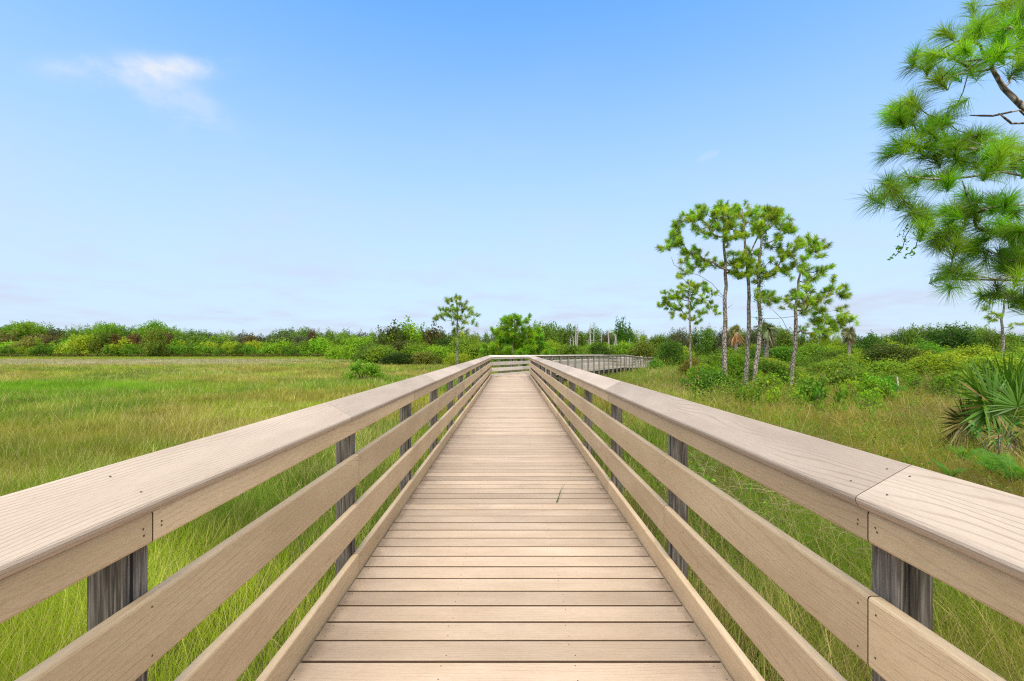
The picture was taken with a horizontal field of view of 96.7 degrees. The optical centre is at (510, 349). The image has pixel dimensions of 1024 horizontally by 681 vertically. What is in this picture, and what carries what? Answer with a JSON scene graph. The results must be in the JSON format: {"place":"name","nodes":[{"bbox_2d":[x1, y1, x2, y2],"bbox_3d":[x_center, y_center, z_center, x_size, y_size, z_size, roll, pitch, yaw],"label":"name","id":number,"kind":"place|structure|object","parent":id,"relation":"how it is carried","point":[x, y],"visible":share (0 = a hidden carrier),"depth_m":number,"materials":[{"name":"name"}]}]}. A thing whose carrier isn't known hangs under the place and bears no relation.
{"place":"outdoors","nodes":[
{"label":"outdoors","id":0,"kind":"place"},
{"bbox_2d":[0,356,1023,680],"bbox_3d":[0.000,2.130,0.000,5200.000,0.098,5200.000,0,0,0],"label":"ground","id":1,"kind":"structure","parent":0,"point":[318,585],"depth_m":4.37,"materials":[{"name":"green plant"}]},
{"bbox_2d":[4,336,36,355],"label":"shrub","id":2,"kind":"object","parent":1,"relation":"on","point":[17,344],"visible":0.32,"depth_m":128.05,"materials":[{"name":"green plant"}]},
{"bbox_2d":[7,319,50,338],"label":"shrub","id":3,"kind":"object","parent":1,"relation":"on","point":[30,327],"visible":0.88,"depth_m":135.42,"materials":[{"name":"green plant"}]},
{"bbox_2d":[28,343,59,356],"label":"shrub","id":4,"kind":"object","parent":1,"relation":"on","point":[41,349],"visible":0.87,"depth_m":122.17,"materials":[{"name":"green plant"}]},
{"bbox_2d":[35,333,66,355],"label":"shrub","id":5,"kind":"object","parent":1,"relation":"on","point":[48,339],"visible":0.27,"depth_m":130.66,"materials":[{"name":"green plant"}]},
{"bbox_2d":[53,333,97,355],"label":"shrub","id":6,"kind":"object","parent":1,"relation":"on","point":[83,339],"visible":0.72,"depth_m":124.41,"materials":[{"name":"green plant"}]},
{"bbox_2d":[86,331,113,355],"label":"shrub","id":7,"kind":"object","parent":1,"relation":"on","point":[102,340],"visible":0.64,"depth_m":124.92,"materials":[{"name":"green plant"}]},
{"bbox_2d":[85,321,126,337],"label":"shrub","id":8,"kind":"object","parent":1,"relation":"on","point":[107,328],"visible":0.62,"depth_m":135.90,"materials":[{"name":"green plant"}]},
{"bbox_2d":[98,344,121,356],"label":"shrub","id":9,"kind":"object","parent":1,"relation":"on","point":[106,349],"visible":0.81,"depth_m":123.48,"materials":[{"name":"green plant"}]},
{"bbox_2d":[131,318,171,340],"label":"shrub","id":10,"kind":"object","parent":1,"relation":"on","point":[149,326],"visible":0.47,"depth_m":135.18,"materials":[{"name":"green plant"}]},
{"bbox_2d":[138,326,170,356],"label":"shrub","id":11,"kind":"object","parent":1,"relation":"on","point":[159,342],"visible":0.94,"depth_m":118.65,"materials":[{"name":"green plant"}]},
{"bbox_2d":[0,352,325,356],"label":"undergrowth","id":12,"kind":"object","parent":1,"relation":"on","point":[106,355],"visible":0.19,"depth_m":120.19,"materials":[{"name":"green plant"}]},
{"bbox_2d":[190,344,213,356],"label":"shrub","id":13,"kind":"object","parent":1,"relation":"on","point":[208,349],"visible":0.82,"depth_m":123.52,"materials":[{"name":"green plant"}]},
{"bbox_2d":[202,333,234,347],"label":"shrub","id":14,"kind":"object","parent":1,"relation":"on","point":[224,339],"visible":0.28,"depth_m":131.23,"materials":[{"name":"green plant"}]},
{"bbox_2d":[258,336,290,355],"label":"shrub","id":15,"kind":"object","parent":1,"relation":"on","point":[275,345],"visible":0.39,"depth_m":125.68,"materials":[{"name":"green plant"}]},
{"bbox_2d":[269,328,306,347],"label":"shrub","id":16,"kind":"object","parent":1,"relation":"on","point":[286,336],"visible":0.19,"depth_m":131.69,"materials":[{"name":"green plant"}]},
{"bbox_2d":[307,336,332,355],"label":"shrub","id":17,"kind":"object","parent":1,"relation":"on","point":[314,345],"visible":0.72,"depth_m":125.72,"materials":[{"name":"green plant"}]},
{"bbox_2d":[0,355,642,680],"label":"railing","id":18,"kind":"object","parent":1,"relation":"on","point":[101,528],"visible":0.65,"depth_m":1.48,"materials":[{"name":"beige wood"}]},
{"bbox_2d":[322,344,347,359],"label":"shrub","id":19,"kind":"object","parent":1,"relation":"on","point":[330,354],"visible":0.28,"depth_m":87.89,"materials":[{"name":"green plant"}]},
{"bbox_2d":[334,335,375,359],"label":"shrub","id":20,"kind":"object","parent":1,"relation":"on","point":[348,351],"visible":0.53,"depth_m":82.46,"materials":[{"name":"green plant"}]},
{"bbox_2d":[342,358,384,379],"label":"shrub","id":21,"kind":"object","parent":1,"relation":"on","point":[372,369],"visible":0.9,"depth_m":29.74,"materials":[{"name":"green plant"}]},
{"bbox_2d":[351,341,385,363],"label":"shrub","id":22,"kind":"object","parent":1,"relation":"on","point":[359,353],"visible":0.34,"depth_m":62.72,"materials":[{"name":"green plant"}]},
{"bbox_2d":[361,344,400,364],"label":"shrub","id":23,"kind":"object","parent":1,"relation":"on","point":[379,352],"visible":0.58,"depth_m":60.99,"materials":[{"name":"green plant"}]},
{"bbox_2d":[359,319,413,349],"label":"shrub","id":24,"kind":"object","parent":1,"relation":"on","point":[382,340],"visible":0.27,"depth_m":76.84,"materials":[{"name":"green plant"}]},
{"bbox_2d":[377,351,418,364],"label":"shrub","id":25,"kind":"object","parent":1,"relation":"on","point":[399,358],"visible":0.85,"depth_m":57.12,"materials":[{"name":"green plant"}]},
{"bbox_2d":[384,338,419,360],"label":"shrub","id":26,"kind":"object","parent":1,"relation":"on","point":[398,347],"visible":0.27,"depth_m":64.96,"materials":[{"name":"green plant"}]},
{"bbox_2d":[384,315,436,347],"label":"shrub","id":27,"kind":"object","parent":1,"relation":"on","point":[413,334],"visible":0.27,"depth_m":78.52,"materials":[{"name":"green plant"}]},
{"bbox_2d":[398,341,434,363],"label":"shrub","id":28,"kind":"object","parent":1,"relation":"on","point":[415,348],"visible":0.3,"depth_m":61.18,"materials":[{"name":"green plant"}]},
{"bbox_2d":[407,350,444,364],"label":"shrub","id":29,"kind":"object","parent":1,"relation":"on","point":[423,357],"visible":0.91,"depth_m":57.06,"materials":[{"name":"green plant"}]},
{"bbox_2d":[417,321,445,346],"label":"shrub","id":30,"kind":"object","parent":1,"relation":"on","point":[429,336],"visible":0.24,"depth_m":79.32,"materials":[{"name":"green plant"}]},
{"bbox_2d":[417,344,453,364],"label":"shrub","id":31,"kind":"object","parent":1,"relation":"on","point":[441,351],"visible":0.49,"depth_m":59.20,"materials":[{"name":"green plant"}]},
{"bbox_2d":[430,333,464,352],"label":"shrub","id":32,"kind":"object","parent":1,"relation":"on","point":[445,340],"visible":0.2,"depth_m":69.30,"materials":[{"name":"green plant"}]},
{"bbox_2d":[432,293,480,364],"bbox_3d":[-5.901,-2.080,50.050,5.910,8.620,3.353,0,0,0],"label":"pine tree","id":33,"kind":"object","parent":1,"relation":"on","point":[442,314],"visible":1,"depth_m":49.80,"materials":[{"name":"green plant"}]},
{"bbox_2d":[442,352,471,364],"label":"shrub","id":34,"kind":"object","parent":1,"relation":"on","point":[462,358],"visible":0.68,"depth_m":54.36,"materials":[{"name":"green plant"}]},
{"bbox_2d":[446,336,480,361],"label":"shrub","id":35,"kind":"object","parent":1,"relation":"on","point":[463,346],"visible":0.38,"depth_m":64.97,"materials":[{"name":"green plant"}]},
{"bbox_2d":[464,340,490,359],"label":"shrub","id":36,"kind":"object","parent":1,"relation":"on","point":[473,351],"visible":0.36,"depth_m":58.99,"materials":[{"name":"green plant"}]},
{"bbox_2d":[288,365,732,680],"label":"boardwalk","id":37,"kind":"structure","parent":1,"relation":"on","point":[490,559],"depth_m":2.67,"materials":[{"name":"beige wood"}]},
{"bbox_2d":[479,312,555,371],"bbox_3d":[0.562,-0.490,38.092,6.707,5.440,3.289,0,0,0],"label":"broadleaf tree","id":38,"kind":"object","parent":1,"relation":"on","point":[518,347],"visible":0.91,"depth_m":37.68,"materials":[{"name":"green plant"}]},
{"bbox_2d":[532,321,562,354],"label":"broadleaf tree","id":39,"kind":"object","parent":1,"relation":"on","point":[550,333],"visible":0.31,"depth_m":99.89,"materials":[{"name":"green plant"}]},
{"bbox_2d":[556,323,581,347],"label":"broadleaf tree","id":40,"kind":"object","parent":1,"relation":"on","point":[566,335],"visible":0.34,"depth_m":102.36,"materials":[{"name":"green plant"}]},
{"bbox_2d":[557,343,591,359],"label":"shrub","id":41,"kind":"object","parent":1,"relation":"on","point":[574,350],"visible":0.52,"depth_m":61.38,"materials":[{"name":"green plant"}]},
{"bbox_2d":[581,323,604,348],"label":"broadleaf tree","id":42,"kind":"object","parent":1,"relation":"on","point":[596,335],"visible":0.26,"depth_m":99.39,"materials":[{"name":"green plant"}]},
{"bbox_2d":[585,337,618,361],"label":"shrub","id":43,"kind":"object","parent":1,"relation":"on","point":[597,349],"visible":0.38,"depth_m":65.34,"materials":[{"name":"green plant"}]},
{"bbox_2d":[607,340,636,354],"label":"shrub","id":44,"kind":"object","parent":1,"relation":"on","point":[620,348],"visible":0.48,"depth_m":68.83,"materials":[{"name":"green plant"}]},
{"bbox_2d":[610,315,635,348],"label":"broadleaf tree","id":45,"kind":"object","parent":1,"relation":"on","point":[622,333],"visible":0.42,"depth_m":91.39,"materials":[{"name":"green plant"}]},
{"bbox_2d":[624,338,659,362],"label":"shrub","id":46,"kind":"object","parent":1,"relation":"on","point":[645,347],"visible":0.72,"depth_m":64.93,"materials":[{"name":"green plant"}]},
{"bbox_2d":[653,338,688,366],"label":"shrub","id":47,"kind":"object","parent":1,"relation":"on","point":[672,349],"visible":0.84,"depth_m":51.30,"materials":[{"name":"green plant"}]},
{"bbox_2d":[665,327,691,349],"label":"broadleaf tree","id":48,"kind":"object","parent":1,"relation":"on","point":[677,336],"visible":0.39,"depth_m":98.22,"materials":[{"name":"green plant"}]},
{"bbox_2d":[676,356,701,376],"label":"shrub","id":49,"kind":"object","parent":1,"relation":"on","point":[685,367],"visible":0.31,"depth_m":32.81,"materials":[{"name":"green plant"}]},
{"bbox_2d":[656,271,722,368],"bbox_3d":[12.703,-1.700,32.304,4.877,7.859,2.542,0,0,12],"label":"pine tree","id":50,"kind":"object","parent":1,"relation":"on","point":[680,292],"visible":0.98,"depth_m":32.02,"materials":[{"name":"green plant"}]},
{"bbox_2d":[654,198,749,376],"bbox_3d":[9.566,-2.648,22.421,5.552,9.757,2.738,0,0,-11],"label":"pine tree","id":51,"kind":"object","parent":1,"relation":"on","point":[717,213],"visible":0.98,"depth_m":22.29,"materials":[{"name":"green plant"}]},
{"bbox_2d":[692,323,721,357],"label":"broadleaf tree","id":52,"kind":"object","parent":1,"relation":"on","point":[706,340],"visible":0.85,"depth_m":104.21,"materials":[{"name":"green plant"}]},
{"bbox_2d":[684,361,732,385],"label":"shrub","id":53,"kind":"object","parent":1,"relation":"on","point":[701,365],"visible":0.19,"depth_m":24.91,"materials":[{"name":"green plant"}]},
{"bbox_2d":[679,366,750,394],"bbox_3d":[9.337,1.530,21.220,2.816,1.494,2.777,0,0,0],"label":"shrub","id":54,"kind":"object","parent":1,"relation":"on","point":[707,373],"visible":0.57,"depth_m":20.85,"materials":[{"name":"green plant"}]},
{"bbox_2d":[708,327,733,355],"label":"broadleaf tree","id":55,"kind":"object","parent":1,"relation":"on","point":[719,341],"visible":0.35,"depth_m":103.63,"materials":[{"name":"green plant"}]},
{"bbox_2d":[699,347,744,367],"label":"shrub","id":56,"kind":"object","parent":1,"relation":"on","point":[718,355],"visible":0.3,"depth_m":39.82,"materials":[{"name":"green plant"}]},
{"bbox_2d":[712,347,753,379],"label":"shrub","id":57,"kind":"object","parent":1,"relation":"on","point":[737,364],"visible":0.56,"depth_m":26.58,"materials":[{"name":"green plant"}]},
{"bbox_2d":[728,324,744,349],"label":"cabbage palm","id":58,"kind":"object","parent":1,"relation":"on","point":[734,332],"visible":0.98,"depth_m":45.81,"materials":[{"name":"brown plant"}]},
{"bbox_2d":[718,199,767,384],"bbox_3d":[11.740,-2.757,23.048,2.504,9.974,3.243,0,0,25],"label":"pine tree","id":59,"kind":"object","parent":1,"relation":"on","point":[744,234],"visible":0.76,"depth_m":22.80,"materials":[{"name":"green plant"}]},
{"bbox_2d":[732,383,765,407],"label":"shrub","id":60,"kind":"object","parent":1,"relation":"on","point":[745,392],"visible":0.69,"depth_m":16.04,"materials":[{"name":"green plant"}]},
{"bbox_2d":[749,370,782,389],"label":"shrub","id":61,"kind":"object","parent":1,"relation":"on","point":[760,380],"visible":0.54,"depth_m":21.38,"materials":[{"name":"green plant"}]},
{"bbox_2d":[753,321,780,356],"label":"cabbage palm","id":62,"kind":"object","parent":1,"relation":"on","point":[769,332],"visible":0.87,"depth_m":45.68,"materials":[{"name":"green plant"}]},
{"bbox_2d":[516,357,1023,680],"bbox_3d":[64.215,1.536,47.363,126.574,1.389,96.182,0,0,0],"label":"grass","id":63,"kind":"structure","parent":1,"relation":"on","point":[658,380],"depth_m":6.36,"materials":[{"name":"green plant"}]},
{"bbox_2d":[742,359,801,384],"bbox_3d":[14.632,1.415,25.363,3.116,1.762,3.403,0,0,0],"label":"shrub","id":64,"kind":"object","parent":1,"relation":"on","point":[773,368],"visible":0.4,"depth_m":25.24,"materials":[{"name":"green plant"}]},
{"bbox_2d":[763,386,782,408],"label":"shrub","id":65,"kind":"object","parent":1,"relation":"on","point":[773,397],"visible":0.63,"depth_m":16.15,"materials":[{"name":"green plant"}]},
{"bbox_2d":[529,355,1023,680],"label":"railing","id":66,"kind":"object","parent":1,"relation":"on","point":[918,528],"visible":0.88,"depth_m":1.48,"materials":[{"name":"beige wood"}]},
{"bbox_2d":[744,203,812,386],"bbox_3d":[12.779,-2.583,21.795,2.973,9.633,3.643,0,0,27],"label":"pine tree","id":67,"kind":"object","parent":1,"relation":"on","point":[774,217],"visible":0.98,"depth_m":21.90,"materials":[{"name":"green plant"}]},
{"bbox_2d":[760,343,813,366],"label":"shrub","id":68,"kind":"object","parent":1,"relation":"on","point":[776,350],"visible":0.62,"depth_m":46.97,"materials":[{"name":"green plant"}]},
{"bbox_2d":[774,326,801,347],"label":"broadleaf tree","id":69,"kind":"object","parent":1,"relation":"on","point":[786,339],"visible":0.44,"depth_m":106.17,"materials":[{"name":"green plant"}]},
{"bbox_2d":[564,413,1023,640],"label":"grass","id":70,"kind":"structure","parent":1,"relation":"on","point":[768,490],"depth_m":5.99,"materials":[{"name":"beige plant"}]},
{"bbox_2d":[933,460,968,476],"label":"fern","id":71,"kind":"object","parent":70,"relation":"on","point":[943,467],"visible":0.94,"depth_m":6.59,"materials":[{"name":"green plant"}]},
{"bbox_2d":[963,449,1014,470],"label":"fern","id":72,"kind":"object","parent":70,"relation":"on","point":[985,460],"visible":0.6,"depth_m":6.92,"materials":[{"name":"green plant"}]},
{"bbox_2d":[957,449,1023,482],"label":"fern","id":73,"kind":"object","parent":70,"relation":"on","point":[988,453],"visible":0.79,"depth_m":6.49,"materials":[{"name":"green plant"}]},
{"bbox_2d":[988,453,1023,479],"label":"fern","id":74,"kind":"object","parent":70,"relation":"on","point":[1008,461],"visible":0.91,"depth_m":6.36,"materials":[{"name":"green plant"}]},
{"bbox_2d":[796,341,836,363],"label":"shrub","id":75,"kind":"object","parent":1,"relation":"on","point":[816,348],"visible":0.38,"depth_m":51.54,"materials":[{"name":"green plant"}]},
{"bbox_2d":[773,230,861,386],"bbox_3d":[15.095,-1.788,22.769,5.053,8.258,3.085,0,0,-22],"label":"pine tree","id":76,"kind":"object","parent":1,"relation":"on","point":[815,302],"visible":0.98,"depth_m":22.39,"materials":[{"name":"green plant"}]},
{"bbox_2d":[623,343,1022,405],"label":"weeds","id":77,"kind":"object","parent":1,"relation":"on","point":[772,385],"visible":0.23,"depth_m":19.53,"materials":[{"name":"green plant"}]},
{"bbox_2d":[796,371,849,415],"bbox_3d":[10.000,1.503,14.584,1.419,1.596,1.732,0,0,35],"label":"shrub","id":78,"kind":"object","parent":1,"relation":"on","point":[814,390],"visible":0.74,"depth_m":14.44,"materials":[{"name":"green plant"}]},
{"bbox_2d":[806,350,846,367],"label":"shrub","id":79,"kind":"object","parent":1,"relation":"on","point":[838,353],"visible":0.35,"depth_m":46.47,"materials":[{"name":"green plant"}]},
{"bbox_2d":[794,358,862,374],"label":"shrub","id":80,"kind":"object","parent":1,"relation":"on","point":[835,365],"visible":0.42,"depth_m":33.37,"materials":[{"name":"green plant"}]},
{"bbox_2d":[840,326,858,357],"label":"cabbage palm","id":81,"kind":"object","parent":1,"relation":"on","point":[848,335],"visible":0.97,"depth_m":49.81,"materials":[{"name":"green plant"}]},
{"bbox_2d":[829,352,873,367],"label":"shrub","id":82,"kind":"object","parent":1,"relation":"on","point":[844,360],"visible":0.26,"depth_m":41.17,"materials":[{"name":"green plant"}]},
{"bbox_2d":[843,331,892,353],"bbox_3d":[47.075,-0.053,60.298,6.118,5.080,6.535,0,0,0],"label":"broadleaf tree","id":83,"kind":"object","parent":1,"relation":"on","point":[869,340],"visible":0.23,"depth_m":59.27,"materials":[{"name":"green plant"}]},
{"bbox_2d":[824,368,912,389],"bbox_3d":[17.584,1.596,22.216,3.779,1.358,3.588,0,0,28],"label":"shrub","id":84,"kind":"object","parent":1,"relation":"on","point":[849,374],"visible":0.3,"depth_m":22.20,"materials":[{"name":"green plant"}]},
{"bbox_2d":[854,385,892,413],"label":"shrub","id":85,"kind":"object","parent":1,"relation":"on","point":[866,393],"visible":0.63,"depth_m":14.60,"materials":[{"name":"green plant"}]},
{"bbox_2d":[854,372,900,400],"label":"shrub","id":86,"kind":"object","parent":1,"relation":"on","point":[868,382],"visible":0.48,"depth_m":17.46,"materials":[{"name":"green plant"}]},
{"bbox_2d":[851,357,917,382],"bbox_3d":[22.150,1.390,26.912,3.420,1.839,3.602,0,0,18],"label":"shrub","id":87,"kind":"object","parent":1,"relation":"on","point":[882,365],"visible":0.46,"depth_m":26.66,"materials":[{"name":"green plant"}]},
{"bbox_2d":[858,336,944,366],"bbox_3d":[33.822,0.633,39.664,6.384,3.524,6.324,0,0,0],"label":"shrub","id":88,"kind":"object","parent":1,"relation":"on","point":[883,349],"visible":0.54,"depth_m":39.40,"materials":[{"name":"green plant"}]},
{"bbox_2d":[889,326,921,345],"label":"broadleaf tree","id":89,"kind":"object","parent":1,"relation":"on","point":[905,337],"visible":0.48,"depth_m":97.54,"materials":[{"name":"green plant"}]},
{"bbox_2d":[905,322,936,344],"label":"broadleaf tree","id":90,"kind":"object","parent":1,"relation":"on","point":[920,328],"visible":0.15,"depth_m":105.21,"materials":[{"name":"green plant"}]},
{"bbox_2d":[904,338,946,353],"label":"shrub","id":91,"kind":"object","parent":1,"relation":"on","point":[934,347],"visible":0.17,"depth_m":51.87,"materials":[{"name":"green plant"}]},
{"bbox_2d":[846,0,1023,316],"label":"pine tree","id":92,"kind":"object","parent":1,"relation":"on","point":[902,115],"visible":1,"depth_m":4.83,"materials":[{"name":"green plant"}]},
{"bbox_2d":[887,201,934,259],"bbox_3d":[4.296,-1.265,4.890,0.348,0.600,0.297,0,0,-22],"label":"hanging vine","id":93,"kind":"object","parent":92,"relation":"hanging from","point":[898,247],"visible":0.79,"depth_m":4.90,"materials":[{"name":"green plant"}]},
{"bbox_2d":[897,352,972,378],"bbox_3d":[26.906,1.248,29.267,3.778,2.145,3.971,0,0,-27],"label":"shrub","id":94,"kind":"object","parent":1,"relation":"on","point":[940,361],"visible":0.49,"depth_m":28.75,"materials":[{"name":"green plant"}]},
{"bbox_2d":[906,350,973,364],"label":"shrub","id":95,"kind":"object","parent":1,"relation":"on","point":[955,355],"visible":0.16,"depth_m":33.82,"materials":[{"name":"green plant"}]},
{"bbox_2d":[911,324,987,349],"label":"broadleaf tree","id":96,"kind":"object","parent":1,"relation":"on","point":[953,338],"visible":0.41,"depth_m":68.51,"materials":[{"name":"green plant"}]},
{"bbox_2d":[928,369,973,399],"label":"shrub","id":97,"kind":"object","parent":1,"relation":"on","point":[946,380],"visible":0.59,"depth_m":18.18,"materials":[{"name":"green plant"}]},
{"bbox_2d":[945,341,1000,357],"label":"shrub","id":98,"kind":"object","parent":1,"relation":"on","point":[975,351],"visible":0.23,"depth_m":35.47,"materials":[{"name":"green plant"}]},
{"bbox_2d":[936,351,1023,466],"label":"fan palm","id":99,"kind":"object","parent":1,"relation":"on","point":[1001,398],"visible":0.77,"depth_m":8.35,"materials":[{"name":"green plant"}]},
{"bbox_2d":[953,350,1023,376],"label":"shrub","id":100,"kind":"object","parent":1,"relation":"on","point":[982,358],"visible":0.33,"depth_m":25.92,"materials":[{"name":"green plant"}]},
{"bbox_2d":[975,329,1011,351],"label":"broadleaf tree","id":101,"kind":"object","parent":1,"relation":"on","point":[995,339],"visible":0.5,"depth_m":97.61,"materials":[{"name":"green plant"}]},
{"bbox_2d":[973,285,1023,356],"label":"pine tree","id":102,"kind":"object","parent":1,"relation":"on","point":[991,319],"visible":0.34,"depth_m":29.92,"materials":[{"name":"green plant"}]},
{"bbox_2d":[996,329,1023,345],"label":"broadleaf tree","id":103,"kind":"object","parent":1,"relation":"on","point":[1010,338],"visible":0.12,"depth_m":100.64,"materials":[{"name":"green plant"}]},
{"bbox_2d":[0,0,1023,343],"label":"sky","id":104,"kind":"structure","parent":0,"point":[257,167],"materials":[{"name":"blue"}]},
{"bbox_2d":[970,417,1023,470],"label":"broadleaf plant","id":105,"kind":"object","parent":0,"point":[997,431],"visible":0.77,"depth_m":7.90,"materials":[{"name":"green plant"}]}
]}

